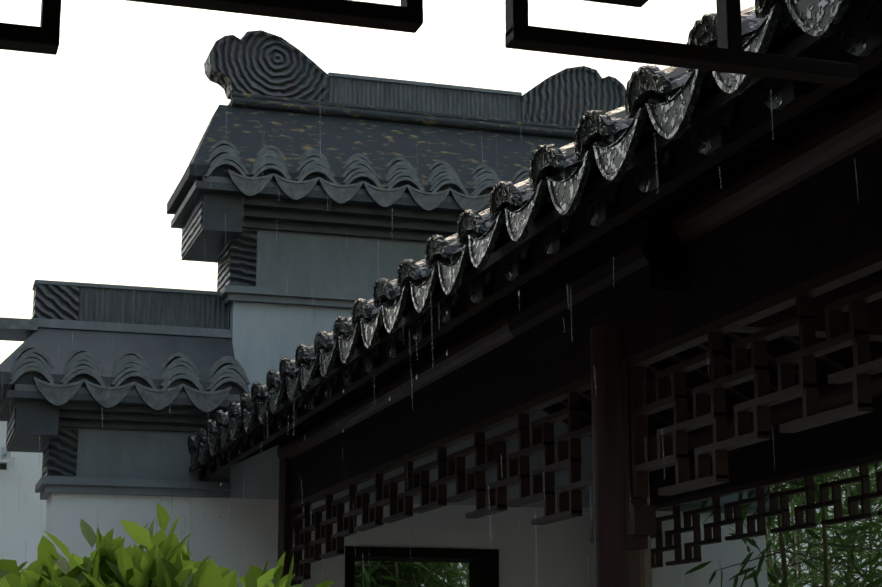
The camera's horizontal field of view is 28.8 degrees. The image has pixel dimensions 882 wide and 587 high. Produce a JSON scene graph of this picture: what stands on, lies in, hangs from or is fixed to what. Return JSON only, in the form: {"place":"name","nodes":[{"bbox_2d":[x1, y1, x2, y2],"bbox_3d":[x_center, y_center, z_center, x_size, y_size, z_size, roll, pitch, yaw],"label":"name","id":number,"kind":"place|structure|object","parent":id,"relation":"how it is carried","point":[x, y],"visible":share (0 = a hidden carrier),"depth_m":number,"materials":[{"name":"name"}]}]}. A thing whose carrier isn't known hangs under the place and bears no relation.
{"place":"outdoors","nodes":[
{"label":"outdoors","id":0,"kind":"place"},
{"bbox_2d":[0,503,334,586],"bbox_3d":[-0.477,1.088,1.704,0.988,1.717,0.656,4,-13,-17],"label":"shrub foliage","id":1,"kind":"object","parent":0,"point":[164,561],"visible":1,"depth_m":1.72,"materials":[{"name":"green plant"}]},
{"bbox_2d":[0,0,754,363],"label":"sky","id":2,"kind":"structure","parent":0,"point":[113,115],"materials":[{"name":"white"}]},
{"bbox_2d":[0,0,857,85],"bbox_3d":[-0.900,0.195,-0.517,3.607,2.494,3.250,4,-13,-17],"label":"lattice frame","id":3,"kind":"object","parent":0,"point":[728,55],"depth_m":1.47,"materials":[{"name":"brown wood"}]},
{"bbox_2d":[1,5,857,586],"bbox_3d":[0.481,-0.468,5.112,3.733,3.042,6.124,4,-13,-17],"label":"rain streaks","id":4,"kind":"object","parent":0,"point":[331,325],"visible":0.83,"depth_m":2.79,"materials":[{"name":"white"}]},
{"bbox_2d":[0,421,881,586],"bbox_3d":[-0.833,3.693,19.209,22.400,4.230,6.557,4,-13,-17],"label":"wall","id":5,"kind":"structure","parent":0,"point":[22,522],"depth_m":15.54,"materials":[{"name":"white paint"}]},
{"label":"ground","id":6,"kind":"structure","parent":0,"visible":0},
{"bbox_2d":[0,30,770,586],"bbox_3d":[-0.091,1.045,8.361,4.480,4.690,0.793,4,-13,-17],"label":"screen wall","id":7,"kind":"structure","parent":6,"relation":"on","point":[170,368],"depth_m":8.21,"materials":[{"name":"white paint"}]},
{"bbox_2d":[187,0,881,586],"bbox_3d":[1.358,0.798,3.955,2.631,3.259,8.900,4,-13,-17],"label":"corridor","id":8,"kind":"object","parent":6,"relation":"on","point":[723,340],"visible":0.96,"depth_m":4.17,"materials":[{"name":"wood"}]},
{"bbox_2d":[355,462,881,586],"bbox_3d":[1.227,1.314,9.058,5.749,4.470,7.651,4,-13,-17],"label":"bamboo grove","id":9,"kind":"object","parent":6,"relation":"on","point":[393,574],"visible":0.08,"depth_m":8.82,"materials":[{"name":"green plant"}]}
]}

